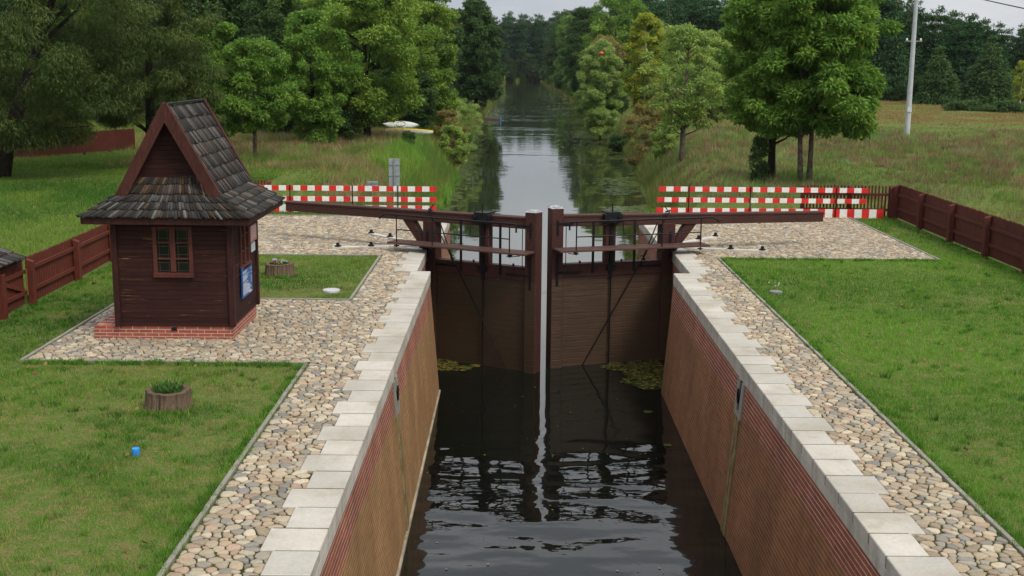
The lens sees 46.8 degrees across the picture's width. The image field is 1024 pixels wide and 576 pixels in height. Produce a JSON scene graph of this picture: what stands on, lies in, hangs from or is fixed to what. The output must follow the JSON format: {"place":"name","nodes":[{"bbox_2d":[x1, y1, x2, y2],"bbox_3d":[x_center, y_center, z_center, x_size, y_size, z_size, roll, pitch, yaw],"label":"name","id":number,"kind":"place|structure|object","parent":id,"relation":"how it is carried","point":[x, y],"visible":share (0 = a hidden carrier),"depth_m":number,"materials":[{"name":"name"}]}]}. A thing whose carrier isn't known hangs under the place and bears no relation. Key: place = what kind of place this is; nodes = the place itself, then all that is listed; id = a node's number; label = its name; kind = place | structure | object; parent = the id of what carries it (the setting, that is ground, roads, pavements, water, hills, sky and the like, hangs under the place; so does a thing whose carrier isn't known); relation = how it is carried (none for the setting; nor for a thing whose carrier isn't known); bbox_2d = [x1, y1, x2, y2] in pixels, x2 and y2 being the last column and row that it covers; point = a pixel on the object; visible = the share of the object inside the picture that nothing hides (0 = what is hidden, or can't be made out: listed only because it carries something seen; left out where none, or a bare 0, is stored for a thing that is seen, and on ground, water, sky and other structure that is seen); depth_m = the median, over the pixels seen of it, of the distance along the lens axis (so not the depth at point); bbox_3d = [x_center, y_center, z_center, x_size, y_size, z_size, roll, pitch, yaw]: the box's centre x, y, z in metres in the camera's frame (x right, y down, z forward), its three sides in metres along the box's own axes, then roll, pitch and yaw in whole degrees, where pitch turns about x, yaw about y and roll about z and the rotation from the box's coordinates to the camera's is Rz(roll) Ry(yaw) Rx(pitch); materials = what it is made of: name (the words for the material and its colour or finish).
{"place":"outdoors","nodes":[
{"label":"outdoors","id":0,"kind":"place"},
{"bbox_2d":[0,155,299,300],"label":"mown grass","id":1,"kind":"structure","parent":0,"point":[79,188],"depth_m":45.29,"materials":[{"name":"green plant"}]},
{"bbox_2d":[0,73,1023,575],"bbox_3d":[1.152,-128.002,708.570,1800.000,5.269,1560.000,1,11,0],"label":"ground","id":2,"kind":"structure","parent":0,"point":[70,555],"depth_m":18.81,"materials":[{"name":"green plant"}]},
{"bbox_2d":[0,247,25,270],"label":"roof","id":3,"kind":"structure","parent":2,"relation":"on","point":[8,258],"depth_m":24.70,"materials":[{"name":"grey wood"}]},
{"bbox_2d":[12,0,93,110],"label":"alder tree","id":4,"kind":"object","parent":2,"relation":"on","point":[66,11],"visible":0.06,"depth_m":98.86,"materials":[{"name":"green plant"}]},
{"bbox_2d":[25,224,111,304],"bbox_3d":[-10.587,-1.695,33.955,0.239,1.167,17.053,0,11,-1],"label":"fence","id":5,"kind":"object","parent":2,"relation":"on","point":[56,266],"visible":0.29,"depth_m":27.99,"materials":[{"name":"brown wood"}]},
{"bbox_2d":[0,262,27,319],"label":"fence gate","id":6,"kind":"structure","parent":5,"relation":"attached to","point":[13,292],"depth_m":24.89,"materials":[{"name":"brown wood"}]},
{"bbox_2d":[14,128,134,157],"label":"fence","id":7,"kind":"object","parent":2,"relation":"on","point":[107,140],"visible":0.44,"depth_m":67.57,"materials":[{"name":"brown wood"}]},
{"bbox_2d":[0,0,175,177],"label":"willow tree","id":8,"kind":"object","parent":2,"relation":"on","point":[25,123],"visible":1,"depth_m":50.67,"materials":[{"name":"green plant"}]},
{"bbox_2d":[49,0,227,132],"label":"willow tree","id":9,"kind":"object","parent":2,"relation":"on","point":[157,75],"visible":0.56,"depth_m":55.84,"materials":[{"name":"green plant"}]},
{"bbox_2d":[123,0,194,110],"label":"alder tree","id":10,"kind":"object","parent":2,"relation":"on","point":[187,5],"visible":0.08,"depth_m":99.21,"materials":[{"name":"green plant"}]},
{"bbox_2d":[143,378,193,411],"bbox_3d":[-5.314,1.651,18.268,0.760,0.450,0.774,1,11,0],"label":"stump planter","id":11,"kind":"object","parent":2,"relation":"on","point":[168,395],"visible":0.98,"depth_m":18.06,"materials":[{"name":"wood"}]},
{"bbox_2d":[76,98,285,339],"bbox_3d":[-6.417,-1.425,23.490,3.280,4.547,3.410,1,11,0],"label":"wooden hut","id":12,"kind":"object","parent":2,"relation":"on","point":[185,207],"visible":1,"depth_m":22.37,"materials":[{"name":"wood"}]},
{"bbox_2d":[152,226,194,277],"bbox_3d":[-6.394,-0.681,22.326,0.770,0.975,0.110,1,11,0],"label":"window","id":13,"kind":"structure","parent":12,"relation":"in","point":[172,245],"depth_m":22.33,"materials":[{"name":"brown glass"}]},
{"bbox_2d":[238,226,251,270],"bbox_3d":[-5.307,-0.881,23.421,0.110,0.975,0.780,1,11,0],"label":"window","id":14,"kind":"structure","parent":12,"relation":"in","point":[244,243],"depth_m":23.41,"materials":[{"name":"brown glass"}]},
{"bbox_2d":[241,264,252,298],"bbox_3d":[-5.275,-0.170,23.543,0.032,0.622,0.859,1,11,0],"label":"notice board","id":15,"kind":"object","parent":12,"relation":"attached to","point":[246,283],"visible":1,"depth_m":23.45,"materials":[{"name":"blue paint"}]},
{"bbox_2d":[0,210,376,575],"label":"mown grass","id":16,"kind":"structure","parent":2,"relation":"on","point":[175,374],"depth_m":17.77,"materials":[{"name":"green plant"}]},
{"bbox_2d":[154,0,233,62],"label":"alder tree","id":17,"kind":"object","parent":2,"relation":"on","point":[220,6],"visible":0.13,"depth_m":102.06,"materials":[{"name":"green plant"}]},
{"bbox_2d":[169,18,261,137],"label":"maple tree","id":18,"kind":"object","parent":2,"relation":"on","point":[224,31],"visible":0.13,"depth_m":69.71,"materials":[{"name":"green plant"}]},
{"bbox_2d":[0,108,463,205],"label":"bank grass","id":19,"kind":"structure","parent":2,"relation":"on","point":[297,168],"depth_m":60.49,"materials":[{"name":"green plant"}]},
{"bbox_2d":[219,0,283,71],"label":"alder tree","id":20,"kind":"object","parent":2,"relation":"on","point":[236,19],"visible":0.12,"depth_m":101.96,"materials":[{"name":"green plant"}]},
{"bbox_2d":[204,35,307,156],"bbox_3d":[-13.789,-9.932,62.889,5.619,6.909,5.698,1,11,0],"label":"ash tree","id":21,"kind":"object","parent":2,"relation":"on","point":[243,114],"visible":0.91,"depth_m":62.34,"materials":[{"name":"green plant"}]},
{"bbox_2d":[107,124,441,205],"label":"bank weeds","id":22,"kind":"object","parent":2,"relation":"on","point":[372,141],"visible":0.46,"depth_m":64.94,"materials":[{"name":"green plant"}]},
{"bbox_2d":[264,259,295,276],"bbox_3d":[-5.806,-0.501,29.527,0.808,0.434,0.795,1,11,0],"label":"stump planter","id":23,"kind":"object","parent":2,"relation":"on","point":[281,267],"visible":1,"depth_m":29.31,"materials":[{"name":"wood"}]},
{"bbox_2d":[241,0,322,132],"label":"alder tree","id":24,"kind":"object","parent":2,"relation":"on","point":[275,33],"visible":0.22,"depth_m":84.58,"materials":[{"name":"green plant"}]},
{"bbox_2d":[267,6,364,144],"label":"ash tree","id":25,"kind":"object","parent":2,"relation":"on","point":[312,120],"visible":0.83,"depth_m":74.09,"materials":[{"name":"green plant"}]},
{"bbox_2d":[282,0,369,106],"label":"alder tree","id":26,"kind":"object","parent":2,"relation":"on","point":[352,34],"visible":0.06,"depth_m":89.23,"materials":[{"name":"green plant"}]},
{"bbox_2d":[324,78,371,141],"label":"cherry tree","id":27,"kind":"object","parent":2,"relation":"on","point":[345,131],"visible":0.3,"depth_m":78.66,"materials":[{"name":"green plant"}]},
{"bbox_2d":[260,185,436,211],"bbox_3d":[-5.817,-3.121,41.745,6.310,1.022,0.086,1,11,0],"label":"barrier","id":28,"kind":"object","parent":2,"relation":"on","point":[352,188],"visible":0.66,"depth_m":41.73,"materials":[{"name":"red paint"}]},
{"bbox_2d":[249,223,449,575],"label":"lock wall","id":29,"kind":"structure","parent":2,"relation":"on","point":[352,503],"depth_m":18.59,"materials":[{"name":"brick"}]},
{"bbox_2d":[285,200,542,373],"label":"lock gate","id":30,"kind":"structure","parent":29,"relation":"attached to","point":[486,311],"depth_m":32.85,"materials":[{"name":"brown wood"}]},
{"bbox_2d":[282,0,444,136],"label":"ash tree","id":31,"kind":"object","parent":2,"relation":"on","point":[394,30],"visible":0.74,"depth_m":78.89,"materials":[{"name":"green plant"}]},
{"bbox_2d":[389,159,399,194],"bbox_3d":[-4.638,-3.740,46.651,0.428,2.712,0.083,1,11,0],"label":"signpost","id":32,"kind":"object","parent":2,"relation":"on","point":[394,172],"visible":0.85,"depth_m":46.52,"materials":[{"name":"metal"}]},
{"bbox_2d":[368,129,462,209],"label":"reed bed","id":33,"kind":"object","parent":2,"relation":"on","point":[416,150],"visible":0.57,"depth_m":71.73,"materials":[{"name":"green plant"}]},
{"bbox_2d":[398,69,440,128],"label":"alder tree","id":34,"kind":"object","parent":2,"relation":"on","point":[425,84],"visible":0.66,"depth_m":92.60,"materials":[{"name":"green plant"}]},
{"bbox_2d":[399,0,461,128],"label":"alder tree","id":35,"kind":"object","parent":2,"relation":"on","point":[445,54],"visible":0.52,"depth_m":97.39,"materials":[{"name":"green plant"}]},
{"bbox_2d":[429,110,468,149],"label":"shrub","id":36,"kind":"object","parent":2,"relation":"on","point":[445,115],"visible":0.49,"depth_m":94.91,"materials":[{"name":"green plant"}]},
{"bbox_2d":[435,21,463,96],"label":"alder tree","id":37,"kind":"object","parent":2,"relation":"on","point":[459,40],"visible":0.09,"depth_m":126.78,"materials":[{"name":"green plant"}]},
{"bbox_2d":[437,124,469,171],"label":"shrub","id":38,"kind":"object","parent":2,"relation":"on","point":[448,131],"visible":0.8,"depth_m":89.19,"materials":[{"name":"green plant"}]},
{"bbox_2d":[443,97,483,150],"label":"shrub","id":39,"kind":"object","parent":2,"relation":"on","point":[466,109],"visible":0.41,"depth_m":110.73,"materials":[{"name":"green plant"}]},
{"bbox_2d":[447,0,508,111],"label":"lime tree","id":40,"kind":"object","parent":2,"relation":"on","point":[476,83],"visible":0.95,"depth_m":166.73,"materials":[{"name":"green plant"}]},
{"bbox_2d":[499,15,517,57],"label":"pine tree","id":41,"kind":"object","parent":2,"relation":"on","point":[507,36],"visible":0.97,"depth_m":506.46,"materials":[{"name":"green plant"}]},
{"bbox_2d":[0,258,1023,575],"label":"weed tufts","id":42,"kind":"object","parent":2,"relation":"on","point":[174,456],"visible":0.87,"depth_m":18.90,"materials":[{"name":"green plant"}]},
{"bbox_2d":[18,272,1023,550],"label":"fallen leaves","id":43,"kind":"object","parent":2,"relation":"on","point":[308,278],"visible":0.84,"depth_m":20.54,"materials":[{"name":"brown plant"}]},
{"bbox_2d":[513,12,529,67],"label":"pine tree","id":44,"kind":"object","parent":2,"relation":"on","point":[522,29],"visible":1,"depth_m":506.12,"materials":[{"name":"green plant"}]},
{"bbox_2d":[20,214,1023,575],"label":"kerb","id":45,"kind":"structure","parent":2,"relation":"on","point":[776,314],"depth_m":19.00,"materials":[{"name":"concrete"}]},
{"bbox_2d":[29,215,1023,575],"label":"cobblestone paving","id":46,"kind":"structure","parent":2,"relation":"on","point":[277,235],"depth_m":21.30,"materials":[{"name":"beige stone"}]},
{"bbox_2d":[332,242,418,248],"bbox_3d":[-3.915,-1.217,33.927,2.465,0.218,0.198,-1,11,-10],"label":"guide strip","id":47,"kind":"object","parent":46,"relation":"on","point":[339,246],"visible":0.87,"depth_m":33.82,"materials":[{"name":"metal"}]},
{"bbox_2d":[686,245,767,252],"bbox_3d":[6.157,-1.135,33.968,2.315,0.218,0.199,3,11,11],"label":"guide strip","id":48,"kind":"object","parent":46,"relation":"on","point":[731,248],"visible":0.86,"depth_m":33.88,"materials":[{"name":"concrete"}]},
{"bbox_2d":[525,17,538,61],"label":"pine tree","id":49,"kind":"object","parent":2,"relation":"on","point":[530,41],"visible":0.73,"depth_m":510.68,"materials":[{"name":"green plant"}]},
{"bbox_2d":[379,77,699,212],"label":"reeds","id":50,"kind":"object","parent":2,"relation":"on","point":[646,168],"visible":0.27,"depth_m":77.95,"materials":[{"name":"green plant"}]},
{"bbox_2d":[534,15,549,65],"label":"pine tree","id":51,"kind":"object","parent":2,"relation":"on","point":[542,37],"visible":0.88,"depth_m":507.51,"materials":[{"name":"green plant"}]},
{"bbox_2d":[542,22,560,69],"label":"alder tree","id":52,"kind":"object","parent":2,"relation":"on","point":[550,56],"visible":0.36,"depth_m":446.26,"materials":[{"name":"green plant"}]},
{"bbox_2d":[553,12,577,69],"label":"alder tree","id":53,"kind":"object","parent":2,"relation":"on","point":[560,30],"visible":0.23,"depth_m":386.90,"materials":[{"name":"green plant"}]},
{"bbox_2d":[558,6,608,92],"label":"alder tree","id":54,"kind":"object","parent":2,"relation":"on","point":[574,40],"visible":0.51,"depth_m":224.01,"materials":[{"name":"green plant"}]},
{"bbox_2d":[575,38,626,139],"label":"sallow tree","id":55,"kind":"object","parent":2,"relation":"on","point":[597,101],"visible":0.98,"depth_m":127.31,"materials":[{"name":"green plant"}]},
{"bbox_2d":[582,34,626,98],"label":"rowan tree","id":56,"kind":"object","parent":2,"relation":"on","point":[611,40],"visible":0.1,"depth_m":156.41,"materials":[{"name":"green plant"}]},
{"bbox_2d":[578,0,648,92],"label":"alder tree","id":57,"kind":"object","parent":2,"relation":"on","point":[620,21],"visible":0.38,"depth_m":187.89,"materials":[{"name":"green plant"}]},
{"bbox_2d":[606,133,629,151],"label":"shrub","id":58,"kind":"object","parent":2,"relation":"on","point":[617,142],"visible":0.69,"depth_m":112.86,"materials":[{"name":"green plant"}]},
{"bbox_2d":[618,12,665,116],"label":"birch tree","id":59,"kind":"object","parent":2,"relation":"on","point":[646,22],"visible":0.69,"depth_m":115.17,"materials":[{"name":"green plant"}]},
{"bbox_2d":[622,103,665,165],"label":"shrub","id":60,"kind":"object","parent":2,"relation":"on","point":[643,125],"visible":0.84,"depth_m":92.80,"materials":[{"name":"green plant"}]},
{"bbox_2d":[640,0,666,27],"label":"pine tree","id":61,"kind":"object","parent":2,"relation":"on","point":[655,12],"visible":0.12,"depth_m":211.00,"materials":[{"name":"green plant"}]},
{"bbox_2d":[650,121,687,157],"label":"shrub","id":62,"kind":"object","parent":2,"relation":"on","point":[662,144],"visible":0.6,"depth_m":83.04,"materials":[{"name":"green plant"}]},
{"bbox_2d":[661,28,694,95],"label":"alder tree","id":63,"kind":"object","parent":2,"relation":"on","point":[679,71],"visible":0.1,"depth_m":168.71,"materials":[{"name":"green plant"}]},
{"bbox_2d":[637,20,726,162],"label":"oak tree","id":64,"kind":"object","parent":2,"relation":"on","point":[693,103],"visible":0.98,"depth_m":73.28,"materials":[{"name":"green plant"}]},
{"bbox_2d":[674,0,702,26],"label":"pine tree","id":65,"kind":"object","parent":2,"relation":"on","point":[693,20],"visible":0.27,"depth_m":219.04,"materials":[{"name":"green plant"}]},
{"bbox_2d":[694,0,719,30],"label":"pine tree","id":66,"kind":"object","parent":2,"relation":"on","point":[703,11],"visible":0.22,"depth_m":214.37,"materials":[{"name":"green plant"}]},
{"bbox_2d":[678,29,739,126],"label":"ash tree","id":67,"kind":"object","parent":2,"relation":"on","point":[698,61],"visible":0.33,"depth_m":93.34,"materials":[{"name":"green plant"}]},
{"bbox_2d":[701,0,723,57],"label":"pine tree","id":68,"kind":"object","parent":2,"relation":"on","point":[711,23],"visible":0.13,"depth_m":197.20,"materials":[{"name":"green plant"}]},
{"bbox_2d":[747,134,770,181],"bbox_3d":[11.060,-5.596,52.840,1.098,2.574,1.230,1,11,0],"label":"shrub","id":69,"kind":"object","parent":2,"relation":"on","point":[761,167],"visible":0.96,"depth_m":52.69,"materials":[{"name":"green plant"}]},
{"bbox_2d":[656,186,883,218],"bbox_3d":[9.037,-2.973,41.392,7.980,1.147,0.086,1,11,0],"label":"barrier","id":70,"kind":"object","parent":2,"relation":"on","point":[853,213],"visible":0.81,"depth_m":41.38,"materials":[{"name":"red paint"}]},
{"bbox_2d":[713,0,830,179],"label":"ash tree","id":71,"kind":"object","parent":2,"relation":"on","point":[750,44],"visible":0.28,"depth_m":52.48,"materials":[{"name":"green plant"}]},
{"bbox_2d":[638,225,961,575],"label":"lock wall","id":72,"kind":"structure","parent":2,"relation":"on","point":[790,488],"depth_m":19.08,"materials":[{"name":"red brick"}]},
{"bbox_2d":[546,203,823,367],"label":"lock gate","id":73,"kind":"structure","parent":72,"relation":"attached to","point":[608,308],"depth_m":33.27,"materials":[{"name":"brown wood"}]},
{"bbox_2d":[620,95,1023,212],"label":"meadow grass","id":74,"kind":"structure","parent":2,"relation":"on","point":[917,117],"depth_m":63.84,"materials":[{"name":"green plant"}]},
{"bbox_2d":[728,0,916,180],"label":"ash tree","id":75,"kind":"object","parent":2,"relation":"on","point":[848,93],"visible":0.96,"depth_m":50.07,"materials":[{"name":"green plant"}]},
{"bbox_2d":[642,207,1023,541],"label":"mown grass","id":76,"kind":"structure","parent":2,"relation":"on","point":[944,263],"depth_m":24.05,"materials":[{"name":"green plant"}]},
{"bbox_2d":[652,122,1023,207],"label":"meadow weeds","id":77,"kind":"object","parent":2,"relation":"on","point":[826,152],"visible":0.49,"depth_m":65.18,"materials":[{"name":"green plant"}]},
{"bbox_2d":[657,120,1023,198],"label":"brown dock stalks","id":78,"kind":"object","parent":2,"relation":"on","point":[862,148],"visible":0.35,"depth_m":71.55,"materials":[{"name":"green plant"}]},
{"bbox_2d":[800,184,893,217],"bbox_3d":[11.767,-3.005,41.636,3.213,1.247,0.196,1,11,2],"label":"fence","id":79,"kind":"object","parent":2,"relation":"on","point":[890,200],"visible":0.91,"depth_m":41.63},
{"bbox_2d":[867,5,888,99],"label":"pine tree","id":80,"kind":"object","parent":2,"relation":"on","point":[873,58],"visible":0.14,"depth_m":184.07,"materials":[{"name":"green plant"}]},
{"bbox_2d":[871,0,904,63],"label":"pine tree","id":81,"kind":"object","parent":2,"relation":"on","point":[886,13],"visible":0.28,"depth_m":183.24,"materials":[{"name":"green plant"}]},
{"bbox_2d":[875,0,908,101],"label":"pine tree","id":82,"kind":"object","parent":2,"relation":"on","point":[895,72],"visible":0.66,"depth_m":177.06,"materials":[{"name":"green plant"}]},
{"bbox_2d":[899,0,923,96],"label":"pine tree","id":83,"kind":"object","parent":2,"relation":"on","point":[908,50],"visible":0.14,"depth_m":182.96,"materials":[{"name":"green plant"}]},
{"bbox_2d":[904,0,921,134],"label":"utility pole","id":84,"kind":"object","parent":2,"relation":"on","point":[910,86],"visible":0.95,"depth_m":86.79,"materials":[{"name":"concrete"}]},
{"bbox_2d":[898,0,934,69],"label":"pine tree","id":85,"kind":"object","parent":2,"relation":"on","point":[922,32],"visible":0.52,"depth_m":183.94,"materials":[{"name":"green plant"}]},
{"bbox_2d":[920,11,943,77],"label":"pine tree","id":86,"kind":"object","parent":2,"relation":"on","point":[934,44],"visible":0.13,"depth_m":184.01,"materials":[{"name":"green plant"}]},
{"bbox_2d":[912,44,963,104],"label":"hornbeam tree","id":87,"kind":"object","parent":2,"relation":"on","point":[938,85],"visible":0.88,"depth_m":161.20,"materials":[{"name":"green plant"}]},
{"bbox_2d":[923,5,952,68],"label":"pine tree","id":88,"kind":"object","parent":2,"relation":"on","point":[945,18],"visible":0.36,"depth_m":184.92,"materials":[{"name":"green plant"}]},
{"bbox_2d":[941,18,970,78],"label":"pine tree","id":89,"kind":"object","parent":2,"relation":"on","point":[952,47],"visible":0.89,"depth_m":177.57,"materials":[{"name":"green plant"}]},
{"bbox_2d":[892,184,1023,273],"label":"fence","id":90,"kind":"object","parent":2,"relation":"on","point":[984,234],"visible":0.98,"depth_m":35.23,"materials":[{"name":"brown wood"}]},
{"bbox_2d":[941,98,989,110],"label":"shrub","id":91,"kind":"object","parent":2,"relation":"on","point":[970,105],"visible":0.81,"depth_m":139.19,"materials":[{"name":"green plant"}]},
{"bbox_2d":[957,13,985,82],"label":"pine tree","id":92,"kind":"object","parent":2,"relation":"on","point":[973,50],"visible":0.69,"depth_m":177.79,"materials":[{"name":"green plant"}]},
{"bbox_2d":[967,18,996,70],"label":"pine tree","id":93,"kind":"object","parent":2,"relation":"on","point":[984,22],"visible":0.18,"depth_m":179.75,"materials":[{"name":"green plant"}]},
{"bbox_2d":[958,35,1016,104],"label":"hornbeam tree","id":94,"kind":"object","parent":2,"relation":"on","point":[988,82],"visible":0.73,"depth_m":160.83,"materials":[{"name":"green plant"}]},
{"bbox_2d":[984,20,1011,64],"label":"pine tree","id":95,"kind":"object","parent":2,"relation":"on","point":[1003,38],"visible":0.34,"depth_m":178.97,"materials":[{"name":"green plant"}]},
{"bbox_2d":[985,100,1023,112],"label":"shrub","id":96,"kind":"object","parent":2,"relation":"on","point":[1014,106],"visible":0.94,"depth_m":137.30,"materials":[{"name":"green plant"}]},
{"bbox_2d":[1009,27,1023,73],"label":"pine tree","id":97,"kind":"object","parent":2,"relation":"on","point":[1017,53],"visible":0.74,"depth_m":186.08,"materials":[{"name":"green plant"}]},
{"bbox_2d":[1011,60,1023,102],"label":"birch tree","id":98,"kind":"object","parent":2,"relation":"on","point":[1018,91],"visible":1,"depth_m":147.60,"materials":[{"name":"green plant"}]},
{"bbox_2d":[11,0,1023,58],"label":"sky","id":99,"kind":"structure","parent":0,"point":[1010,16],"materials":[{"name":"white"}]},
{"bbox_2d":[400,81,741,575],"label":"canal water","id":100,"kind":"structure","parent":0,"point":[601,492],"depth_m":26.14,"materials":[{"name":"black liquid"}]},
{"bbox_2d":[440,83,648,212],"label":"lily pads","id":101,"kind":"object","parent":100,"relation":"on","point":[634,183],"visible":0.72,"depth_m":86.88,"materials":[{"name":"green plant"}]},
{"bbox_2d":[426,359,715,574],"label":"floating leaves","id":102,"kind":"object","parent":100,"relation":"on","point":[634,375],"visible":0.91,"depth_m":32.72,"materials":[{"name":"green plant"}]},
{"bbox_2d":[872,202,1023,224],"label":"meadow grass","id":103,"kind":"structure","parent":0,"point":[1018,219],"depth_m":42.52,"materials":[{"name":"green plant"}]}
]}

